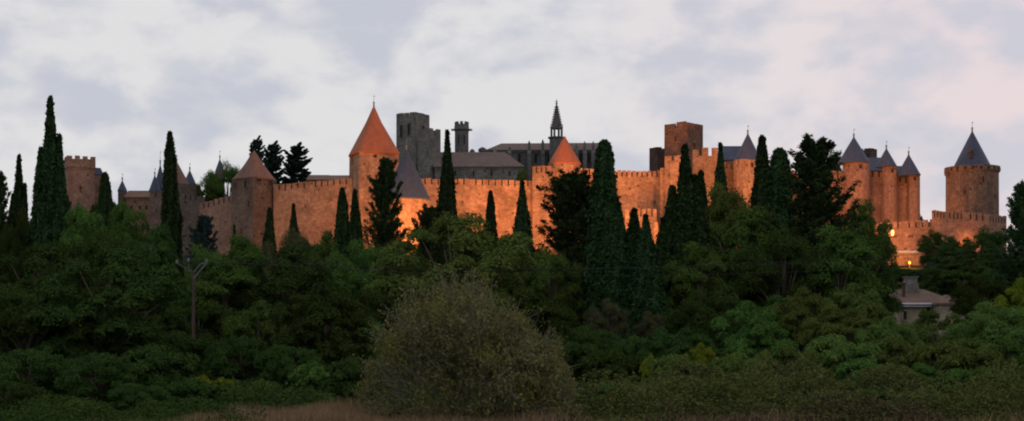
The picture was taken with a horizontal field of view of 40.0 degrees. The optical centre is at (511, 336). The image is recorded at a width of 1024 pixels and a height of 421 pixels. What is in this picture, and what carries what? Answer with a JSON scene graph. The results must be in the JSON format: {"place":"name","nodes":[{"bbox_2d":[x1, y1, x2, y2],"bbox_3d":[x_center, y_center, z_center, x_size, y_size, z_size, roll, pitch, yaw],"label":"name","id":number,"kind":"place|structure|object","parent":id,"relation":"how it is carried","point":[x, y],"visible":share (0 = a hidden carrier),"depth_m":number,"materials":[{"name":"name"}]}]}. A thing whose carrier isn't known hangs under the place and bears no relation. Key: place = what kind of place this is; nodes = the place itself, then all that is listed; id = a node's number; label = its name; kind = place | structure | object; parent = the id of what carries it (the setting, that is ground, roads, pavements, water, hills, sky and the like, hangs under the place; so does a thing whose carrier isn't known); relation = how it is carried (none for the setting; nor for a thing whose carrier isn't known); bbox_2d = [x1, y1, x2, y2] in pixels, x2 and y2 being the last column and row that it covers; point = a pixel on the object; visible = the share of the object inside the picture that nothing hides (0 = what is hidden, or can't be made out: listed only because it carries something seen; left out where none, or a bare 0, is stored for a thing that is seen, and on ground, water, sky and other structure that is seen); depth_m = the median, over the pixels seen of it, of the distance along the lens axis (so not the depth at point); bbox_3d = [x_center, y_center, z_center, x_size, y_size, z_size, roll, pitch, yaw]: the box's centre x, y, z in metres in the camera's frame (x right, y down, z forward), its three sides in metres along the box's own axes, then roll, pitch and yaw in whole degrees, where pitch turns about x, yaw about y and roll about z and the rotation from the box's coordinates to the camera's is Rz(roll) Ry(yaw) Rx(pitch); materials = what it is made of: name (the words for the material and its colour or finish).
{"place":"outdoors","nodes":[
{"label":"outdoors","id":0,"kind":"place"},
{"bbox_2d":[0,0,1023,246],"label":"sky","id":1,"kind":"structure","parent":0,"point":[119,75],"materials":[{"name":"white"}]},
{"bbox_2d":[50,255,1001,420],"bbox_3d":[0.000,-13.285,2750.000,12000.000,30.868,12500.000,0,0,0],"label":"ground","id":2,"kind":"structure","parent":0,"point":[899,267],"depth_m":272.26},
{"bbox_2d":[0,204,30,284],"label":"leafy tree","id":3,"kind":"object","parent":2,"relation":"on","point":[17,240],"visible":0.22,"depth_m":117.71,"materials":[{"name":"green plant"}]},
{"bbox_2d":[3,153,28,283],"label":"cypress tree","id":4,"kind":"object","parent":2,"relation":"on","point":[19,195],"visible":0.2,"depth_m":121.00,"materials":[{"name":"green plant"}]},
{"bbox_2d":[0,379,44,408],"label":"shrub","id":5,"kind":"object","parent":2,"relation":"on","point":[24,391],"visible":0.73,"depth_m":30.77,"materials":[{"name":"green plant"}]},
{"bbox_2d":[0,299,69,376],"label":"leafy tree","id":6,"kind":"object","parent":2,"relation":"on","point":[13,328],"visible":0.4,"depth_m":45.29,"materials":[{"name":"green plant"}]},
{"bbox_2d":[0,347,75,394],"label":"shrub","id":7,"kind":"object","parent":2,"relation":"on","point":[21,364],"visible":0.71,"depth_m":35.51,"materials":[{"name":"green plant"}]},
{"bbox_2d":[23,95,79,293],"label":"cypress tree","id":8,"kind":"object","parent":2,"relation":"on","point":[51,203],"visible":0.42,"depth_m":114.27,"materials":[{"name":"green plant"}]},
{"bbox_2d":[0,241,102,311],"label":"leafy tree","id":9,"kind":"object","parent":2,"relation":"on","point":[41,261],"visible":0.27,"depth_m":87.57,"materials":[{"name":"green plant"}]},
{"bbox_2d":[21,328,107,372],"bbox_3d":[-14.570,0.753,46.002,2.961,2.507,3.476,0,0,-20],"label":"shrub","id":10,"kind":"object","parent":2,"relation":"on","point":[60,342],"visible":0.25,"depth_m":44.85,"materials":[{"name":"green plant"}]},
{"bbox_2d":[64,155,95,239],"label":"square tower","id":11,"kind":"structure","parent":2,"relation":"on","point":[80,178],"depth_m":400.86,"materials":[{"name":"stone"}]},
{"bbox_2d":[59,204,114,279],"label":"leafy tree","id":12,"kind":"object","parent":2,"relation":"on","point":[74,217],"visible":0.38,"depth_m":103.11,"materials":[{"name":"green plant"}]},
{"bbox_2d":[33,225,154,306],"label":"leafy tree","id":13,"kind":"object","parent":2,"relation":"on","point":[90,249],"visible":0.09,"depth_m":97.16,"materials":[{"name":"green plant"}]},
{"bbox_2d":[52,352,144,401],"bbox_3d":[-9.996,1.146,34.051,2.174,1.619,2.047,0,0,-10],"label":"shrub","id":14,"kind":"object","parent":2,"relation":"on","point":[107,369],"visible":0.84,"depth_m":33.60,"materials":[{"name":"green plant"}]},
{"bbox_2d":[39,298,157,376],"bbox_3d":[-13.424,0.287,46.064,3.598,3.394,3.569,0,0,42],"label":"leafy tree","id":15,"kind":"object","parent":2,"relation":"on","point":[81,349],"visible":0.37,"depth_m":44.88,"materials":[{"name":"green plant"}]},
{"bbox_2d":[22,242,194,359],"bbox_3d":[-13.123,-0.539,46.170,5.169,5.228,5.124,0,0,-4],"label":"leafy tree","id":16,"kind":"object","parent":2,"relation":"on","point":[136,288],"visible":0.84,"depth_m":45.21,"materials":[{"name":"green plant"}]},
{"bbox_2d":[100,200,153,289],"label":"leafy tree","id":17,"kind":"object","parent":2,"relation":"on","point":[122,210],"visible":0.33,"depth_m":111.68,"materials":[{"name":"green plant"}]},
{"bbox_2d":[0,395,267,420],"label":"weeds","id":18,"kind":"object","parent":2,"relation":"on","point":[38,410],"visible":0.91,"depth_m":28.33,"materials":[{"name":"green plant"}]},
{"bbox_2d":[107,383,173,410],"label":"shrub","id":19,"kind":"object","parent":2,"relation":"on","point":[124,395],"visible":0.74,"depth_m":30.75,"materials":[{"name":"green plant"}]},
{"bbox_2d":[130,221,185,307],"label":"leafy tree","id":20,"kind":"object","parent":2,"relation":"on","point":[163,253],"visible":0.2,"depth_m":105.54,"materials":[{"name":"green plant"}]},
{"bbox_2d":[120,343,200,387],"bbox_3d":[-9.564,1.064,38.006,2.233,1.802,2.621,0,0,-20],"label":"shrub","id":21,"kind":"object","parent":2,"relation":"on","point":[160,367],"visible":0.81,"depth_m":37.58,"materials":[{"name":"green plant"}]},
{"bbox_2d":[160,130,184,305],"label":"cypress tree","id":22,"kind":"object","parent":2,"relation":"on","point":[171,214],"visible":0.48,"depth_m":109.63,"materials":[{"name":"green plant"}]},
{"bbox_2d":[150,191,204,254],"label":"curtain wall","id":23,"kind":"structure","parent":2,"relation":"on","point":[189,205],"depth_m":375.62,"materials":[{"name":"stone"}]},
{"bbox_2d":[154,329,212,370],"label":"shrub","id":24,"kind":"object","parent":2,"relation":"on","point":[182,344],"visible":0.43,"depth_m":49.66,"materials":[{"name":"green plant"}]},
{"bbox_2d":[163,378,227,403],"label":"shrub","id":25,"kind":"object","parent":2,"relation":"on","point":[192,386],"visible":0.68,"depth_m":32.58,"materials":[{"name":"green plant"}]},
{"bbox_2d":[152,299,240,341],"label":"leafy tree","id":26,"kind":"object","parent":2,"relation":"on","point":[210,317],"visible":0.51,"depth_m":83.25,"materials":[{"name":"green plant"}]},
{"bbox_2d":[183,214,218,280],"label":"conifer tree","id":27,"kind":"object","parent":2,"relation":"on","point":[202,232],"visible":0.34,"depth_m":179.57,"materials":[{"name":"green plant"}]},
{"bbox_2d":[199,195,230,254],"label":"curtain wall","id":28,"kind":"structure","parent":2,"relation":"on","point":[219,209],"depth_m":364.11,"materials":[{"name":"stone"}]},
{"bbox_2d":[173,255,269,337],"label":"leafy tree","id":29,"kind":"object","parent":2,"relation":"on","point":[225,274],"visible":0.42,"depth_m":105.88,"materials":[{"name":"green plant"}]},
{"bbox_2d":[198,334,271,381],"bbox_3d":[-8.899,0.938,46.046,2.678,2.073,2.528,0,0,-10],"label":"shrub","id":30,"kind":"object","parent":2,"relation":"on","point":[243,351],"visible":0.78,"depth_m":45.50,"materials":[{"name":"green plant"}]},
{"bbox_2d":[196,233,286,292],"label":"leafy tree","id":31,"kind":"object","parent":2,"relation":"on","point":[243,250],"visible":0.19,"depth_m":148.17,"materials":[{"name":"green plant"}]},
{"bbox_2d":[216,300,286,373],"bbox_3d":[-8.834,0.316,49.315,3.194,3.287,3.126,0,1,23],"label":"leafy tree","id":32,"kind":"object","parent":2,"relation":"on","point":[233,326],"visible":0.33,"depth_m":48.87,"materials":[{"name":"green plant"}]},
{"bbox_2d":[231,150,276,249],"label":"square tower","id":33,"kind":"structure","parent":2,"relation":"on","point":[253,180],"depth_m":354.46,"materials":[{"name":"stone"}]},
{"bbox_2d":[220,240,336,330],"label":"leafy tree","id":34,"kind":"object","parent":2,"relation":"on","point":[301,275],"visible":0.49,"depth_m":108.52,"materials":[{"name":"green plant"}]},
{"bbox_2d":[252,344,325,387],"bbox_3d":[-6.551,1.074,41.035,2.184,1.776,2.057,0,0,-45],"label":"shrub","id":35,"kind":"object","parent":2,"relation":"on","point":[278,362],"visible":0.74,"depth_m":40.61,"materials":[{"name":"green plant"}]},
{"bbox_2d":[278,142,312,183],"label":"conifer tree","id":36,"kind":"object","parent":2,"relation":"on","point":[294,166],"visible":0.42,"depth_m":388.13,"materials":[{"name":"green plant"}]},
{"bbox_2d":[273,178,351,250],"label":"curtain wall","id":37,"kind":"structure","parent":2,"relation":"on","point":[316,205],"depth_m":352.08,"materials":[{"name":"stone"}]},
{"bbox_2d":[268,281,382,367],"bbox_3d":[-6.034,0.080,45.986,3.891,3.845,3.809,0,1,-8],"label":"leafy tree","id":38,"kind":"object","parent":2,"relation":"on","point":[338,344],"visible":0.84,"depth_m":45.20,"materials":[{"name":"green plant"}]},
{"bbox_2d":[332,187,351,271],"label":"cypress tree","id":39,"kind":"object","parent":2,"relation":"on","point":[342,234],"visible":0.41,"depth_m":159.51,"materials":[{"name":"green plant"}]},
{"bbox_2d":[320,235,381,310],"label":"leafy tree","id":40,"kind":"object","parent":2,"relation":"on","point":[346,280],"visible":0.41,"depth_m":116.23,"materials":[{"name":"green plant"}]},
{"bbox_2d":[321,356,387,398],"bbox_3d":[-3.892,1.199,35.013,1.681,1.489,1.973,0,-1,-3],"label":"shrub","id":41,"kind":"object","parent":2,"relation":"on","point":[345,374],"visible":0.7,"depth_m":34.53,"materials":[{"name":"green plant"}]},
{"bbox_2d":[331,286,406,344],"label":"leafy tree","id":42,"kind":"object","parent":2,"relation":"on","point":[373,307],"visible":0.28,"depth_m":79.59,"materials":[{"name":"green plant"}]},
{"bbox_2d":[348,96,399,248],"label":"tower","id":43,"kind":"structure","parent":2,"relation":"on","point":[373,144],"depth_m":343.26,"materials":[{"name":"stone"}]},
{"bbox_2d":[355,156,416,336],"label":"conifer tree","id":44,"kind":"object","parent":2,"relation":"on","point":[383,184],"visible":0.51,"depth_m":139.30,"materials":[{"name":"green plant"}]},
{"bbox_2d":[388,140,430,254],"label":"round tower","id":45,"kind":"structure","parent":2,"relation":"on","point":[414,198],"depth_m":325.93,"materials":[{"name":"stone"}]},
{"bbox_2d":[396,112,429,171],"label":"square tower","id":46,"kind":"structure","parent":2,"relation":"on","point":[409,125],"depth_m":433.82,"materials":[{"name":"grey stone"}]},
{"bbox_2d":[418,128,440,178],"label":"square tower","id":47,"kind":"structure","parent":2,"relation":"on","point":[429,147],"depth_m":425.60,"materials":[{"name":"grey stone"}]},
{"bbox_2d":[428,129,466,340],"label":"cypress tree","id":48,"kind":"object","parent":2,"relation":"on","point":[446,195],"visible":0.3,"depth_m":149.33,"materials":[{"name":"green plant"}]},
{"bbox_2d":[361,209,545,353],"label":"leafy tree","id":49,"kind":"object","parent":2,"relation":"on","point":[476,249],"visible":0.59,"depth_m":84.58,"materials":[{"name":"green plant"}]},
{"bbox_2d":[351,262,590,420],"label":"olive grey bush","id":50,"kind":"object","parent":2,"relation":"on","point":[505,354],"visible":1,"depth_m":28.00,"materials":[{"name":"green plant"}]},
{"bbox_2d":[421,178,531,238],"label":"curtain wall","id":51,"kind":"structure","parent":2,"relation":"on","point":[471,194],"depth_m":350.55,"materials":[{"name":"stone"}]},
{"bbox_2d":[433,152,524,180],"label":"church nave","id":52,"kind":"structure","parent":2,"relation":"on","point":[495,166],"depth_m":424.00,"materials":[{"name":"grey stone"}]},
{"bbox_2d":[4,353,991,412],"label":"woodland undergrowth","id":53,"kind":"object","parent":2,"relation":"on","point":[273,395],"visible":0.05,"depth_m":33.13,"materials":[{"name":"green plant"}]},
{"bbox_2d":[473,231,553,335],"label":"leafy tree","id":54,"kind":"object","parent":2,"relation":"on","point":[535,282],"visible":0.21,"depth_m":90.83,"materials":[{"name":"green plant"}]},
{"bbox_2d":[485,288,578,343],"bbox_3d":[0.610,0.138,48.405,3.828,3.705,4.024,0,0,11],"label":"leafy tree","id":55,"kind":"object","parent":2,"relation":"on","point":[530,300],"visible":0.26,"depth_m":48.28,"materials":[{"name":"green plant"}]},
{"bbox_2d":[487,140,597,180],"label":"church choir","id":56,"kind":"structure","parent":2,"relation":"on","point":[528,155],"depth_m":445.94,"materials":[{"name":"grey stone"}]},
{"bbox_2d":[532,166,554,253],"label":"castle wall","id":57,"kind":"structure","parent":2,"relation":"on","point":[540,176],"depth_m":348.83,"materials":[{"name":"stone"}]},
{"bbox_2d":[512,242,585,332],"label":"leafy tree","id":58,"kind":"object","parent":2,"relation":"on","point":[572,287],"visible":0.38,"depth_m":101.39,"materials":[{"name":"green plant"}]},
{"bbox_2d":[527,166,591,337],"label":"conifer tree","id":59,"kind":"object","parent":2,"relation":"on","point":[568,234],"visible":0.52,"depth_m":129.98,"materials":[{"name":"green plant"}]},
{"bbox_2d":[583,139,620,325],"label":"cypress tree","id":60,"kind":"object","parent":2,"relation":"on","point":[603,197],"visible":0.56,"depth_m":111.20,"materials":[{"name":"green plant"}]},
{"bbox_2d":[582,296,629,340],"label":"leafy tree","id":61,"kind":"object","parent":2,"relation":"on","point":[598,321],"visible":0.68,"depth_m":83.67,"materials":[{"name":"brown plant"}]},
{"bbox_2d":[580,201,634,335],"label":"cypress tree","id":62,"kind":"object","parent":2,"relation":"on","point":[617,258],"visible":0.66,"depth_m":99.32,"materials":[{"name":"green plant"}]},
{"bbox_2d":[582,351,648,385],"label":"shrub","id":63,"kind":"object","parent":2,"relation":"on","point":[620,361],"visible":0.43,"depth_m":39.65,"materials":[{"name":"green plant"}]},
{"bbox_2d":[605,335,663,374],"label":"leafy tree","id":64,"kind":"object","parent":2,"relation":"on","point":[636,349],"visible":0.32,"depth_m":45.82,"materials":[{"name":"green plant"}]},
{"bbox_2d":[615,170,659,224],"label":"curtain wall","id":65,"kind":"structure","parent":2,"relation":"on","point":[640,190],"depth_m":351.79,"materials":[{"name":"stone"}]},
{"bbox_2d":[619,214,677,340],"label":"cypress tree","id":66,"kind":"object","parent":2,"relation":"on","point":[646,294],"visible":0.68,"depth_m":97.23,"materials":[{"name":"green plant"}]},
{"bbox_2d":[655,217,683,334],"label":"cypress tree","id":67,"kind":"object","parent":2,"relation":"on","point":[664,246],"visible":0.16,"depth_m":101.42,"materials":[{"name":"green plant"}]},
{"bbox_2d":[664,121,702,174],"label":"square tower","id":68,"kind":"structure","parent":2,"relation":"on","point":[678,136],"depth_m":362.32,"materials":[{"name":"stone"}]},
{"bbox_2d":[653,327,722,361],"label":"leafy tree","id":69,"kind":"object","parent":2,"relation":"on","point":[680,347],"visible":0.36,"depth_m":45.88,"materials":[{"name":"green plant"}]},
{"bbox_2d":[664,143,725,341],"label":"cypress tree","id":70,"kind":"object","parent":2,"relation":"on","point":[685,216],"visible":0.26,"depth_m":111.22,"materials":[{"name":"green plant"}]},
{"bbox_2d":[660,240,738,320],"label":"leafy tree","id":71,"kind":"object","parent":2,"relation":"on","point":[686,279],"visible":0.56,"depth_m":99.01,"materials":[{"name":"green plant"}]},
{"bbox_2d":[660,287,743,343],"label":"leafy tree","id":72,"kind":"object","parent":2,"relation":"on","point":[701,317],"visible":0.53,"depth_m":65.02,"materials":[{"name":"green plant"}]},
{"bbox_2d":[705,181,753,276],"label":"leafy tree","id":73,"kind":"object","parent":2,"relation":"on","point":[724,210],"visible":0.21,"depth_m":126.98,"materials":[{"name":"green plant"}]},
{"bbox_2d":[733,130,756,248],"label":"round tower","id":74,"kind":"structure","parent":2,"relation":"on","point":[744,170],"depth_m":349.22,"materials":[{"name":"stone"}]},
{"bbox_2d":[709,204,790,310],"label":"leafy tree","id":75,"kind":"object","parent":2,"relation":"on","point":[746,225],"visible":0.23,"depth_m":116.85,"materials":[{"name":"green plant"}]},
{"bbox_2d":[708,300,796,357],"bbox_3d":[8.523,0.328,49.361,3.194,3.312,3.126,0,1,-8],"label":"leafy tree","id":76,"kind":"object","parent":2,"relation":"on","point":[759,323],"visible":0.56,"depth_m":49.00,"materials":[{"name":"green plant"}]},
{"bbox_2d":[748,134,769,212],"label":"cypress tree","id":77,"kind":"object","parent":2,"relation":"on","point":[762,163],"visible":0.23,"depth_m":144.53,"materials":[{"name":"green plant"}]},
{"bbox_2d":[725,333,798,366],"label":"shrub","id":78,"kind":"object","parent":2,"relation":"on","point":[769,343],"visible":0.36,"depth_m":47.87,"materials":[{"name":"green plant"}]},
{"bbox_2d":[758,147,794,286],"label":"cypress tree","id":79,"kind":"object","parent":2,"relation":"on","point":[775,181],"visible":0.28,"depth_m":133.92,"materials":[{"name":"green plant"}]},
{"bbox_2d":[724,224,834,324],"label":"leafy tree","id":80,"kind":"object","parent":2,"relation":"on","point":[760,280],"visible":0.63,"depth_m":102.88,"materials":[{"name":"green plant"}]},
{"bbox_2d":[751,342,823,372],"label":"shrub","id":81,"kind":"object","parent":2,"relation":"on","point":[786,353],"visible":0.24,"depth_m":39.94,"materials":[{"name":"green plant"}]},
{"bbox_2d":[553,355,1023,420],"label":"bramble thicket","id":82,"kind":"object","parent":2,"relation":"on","point":[832,403],"visible":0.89,"depth_m":29.01,"materials":[{"name":"green plant"}]},
{"bbox_2d":[768,287,830,354],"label":"leafy tree","id":83,"kind":"object","parent":2,"relation":"on","point":[799,312],"visible":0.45,"depth_m":71.43,"materials":[{"name":"green plant"}]},
{"bbox_2d":[758,132,884,295],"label":"conifer tree","id":84,"kind":"object","parent":2,"relation":"on","point":[814,206],"visible":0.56,"depth_m":110.98,"materials":[{"name":"green plant"}]},
{"bbox_2d":[798,303,876,350],"bbox_3d":[12.396,0.336,53.201,3.366,3.278,3.538,0,0,1],"label":"leafy tree","id":85,"kind":"object","parent":2,"relation":"on","point":[844,321],"visible":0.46,"depth_m":52.59,"materials":[{"name":"green plant"}]},
{"bbox_2d":[786,223,892,337],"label":"leafy tree","id":86,"kind":"object","parent":2,"relation":"on","point":[835,241],"visible":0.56,"depth_m":104.35,"materials":[{"name":"green plant"}]},
{"bbox_2d":[802,333,880,379],"bbox_3d":[9.808,0.929,42.005,2.360,2.114,2.771,0,0,0],"label":"shrub","id":87,"kind":"object","parent":2,"relation":"on","point":[838,354],"visible":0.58,"depth_m":41.44,"materials":[{"name":"green plant"}]},
{"bbox_2d":[838,129,869,231],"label":"round tower","id":88,"kind":"structure","parent":2,"relation":"on","point":[855,161],"depth_m":359.21,"materials":[{"name":"stone"}]},
{"bbox_2d":[824,282,891,341],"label":"leafy tree","id":89,"kind":"object","parent":2,"relation":"on","point":[867,302],"visible":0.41,"depth_m":79.69,"materials":[{"name":"green plant"}]},
{"bbox_2d":[841,196,898,320],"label":"leafy tree","id":90,"kind":"object","parent":2,"relation":"on","point":[881,237],"visible":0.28,"depth_m":127.30,"materials":[{"name":"green plant"}]},
{"bbox_2d":[876,141,897,223],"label":"round tower","id":91,"kind":"structure","parent":2,"relation":"on","point":[887,165],"depth_m":358.38,"materials":[{"name":"stone"}]},
{"bbox_2d":[854,315,922,362],"bbox_3d":[12.686,0.612,46.790,2.562,2.682,2.508,0,0,13],"label":"leafy tree","id":92,"kind":"object","parent":2,"relation":"on","point":[904,331],"visible":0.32,"depth_m":46.83,"materials":[{"name":"green plant"}]},
{"bbox_2d":[858,334,931,368],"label":"shrub","id":93,"kind":"object","parent":2,"relation":"on","point":[901,351],"visible":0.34,"depth_m":41.82,"materials":[{"name":"green plant"}]},
{"bbox_2d":[875,219,931,251],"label":"curtain wall","id":94,"kind":"structure","parent":2,"relation":"on","point":[906,235],"depth_m":335.68,"materials":[{"name":"stone"}]},
{"bbox_2d":[897,147,920,222],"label":"round tower","id":95,"kind":"structure","parent":2,"relation":"on","point":[909,170],"depth_m":356.75,"materials":[{"name":"stone"}]},
{"bbox_2d":[884,276,940,333],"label":"tiled house","id":96,"kind":"structure","parent":2,"relation":"on","point":[914,298],"depth_m":170.76,"materials":[{"name":"ceramic"}]},
{"bbox_2d":[919,256,990,297],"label":"leafy tree","id":97,"kind":"object","parent":2,"relation":"on","point":[952,275],"visible":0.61,"depth_m":202.64,"materials":[{"name":"green plant"}]},
{"bbox_2d":[915,339,1002,376],"bbox_3d":[12.681,1.012,40.018,2.452,1.921,2.879,0,-1,-1],"label":"shrub","id":98,"kind":"object","parent":2,"relation":"on","point":[958,356],"visible":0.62,"depth_m":39.52,"materials":[{"name":"green plant"}]},
{"bbox_2d":[932,210,1006,259],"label":"curtain wall","id":99,"kind":"structure","parent":2,"relation":"on","point":[959,226],"depth_m":322.78,"materials":[{"name":"stone"}]},
{"bbox_2d":[944,122,1000,214],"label":"round tower","id":100,"kind":"structure","parent":2,"relation":"on","point":[971,175],"depth_m":340.16,"materials":[{"name":"stone"}]},
{"bbox_2d":[945,271,1013,329],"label":"leafy tree","id":101,"kind":"object","parent":2,"relation":"on","point":[968,301],"visible":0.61,"depth_m":138.97,"materials":[{"name":"green plant"}]},
{"bbox_2d":[943,298,1023,367],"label":"leafy tree","id":102,"kind":"object","parent":2,"relation":"on","point":[1007,323],"visible":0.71,"depth_m":45.26,"materials":[{"name":"green plant"}]},
{"bbox_2d":[958,224,1011,281],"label":"leafy tree","id":103,"kind":"object","parent":2,"relation":"on","point":[985,240],"visible":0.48,"depth_m":223.30,"materials":[{"name":"green plant"}]},
{"bbox_2d":[990,179,1023,306],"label":"conifer tree","id":104,"kind":"object","parent":2,"relation":"on","point":[1016,236],"visible":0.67,"depth_m":139.50,"materials":[{"name":"green plant"}]},
{"bbox_2d":[90,394,1023,420],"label":"dry grass","id":105,"kind":"structure","parent":0,"point":[340,411],"depth_m":27.61,"materials":[{"name":"brown plant"}]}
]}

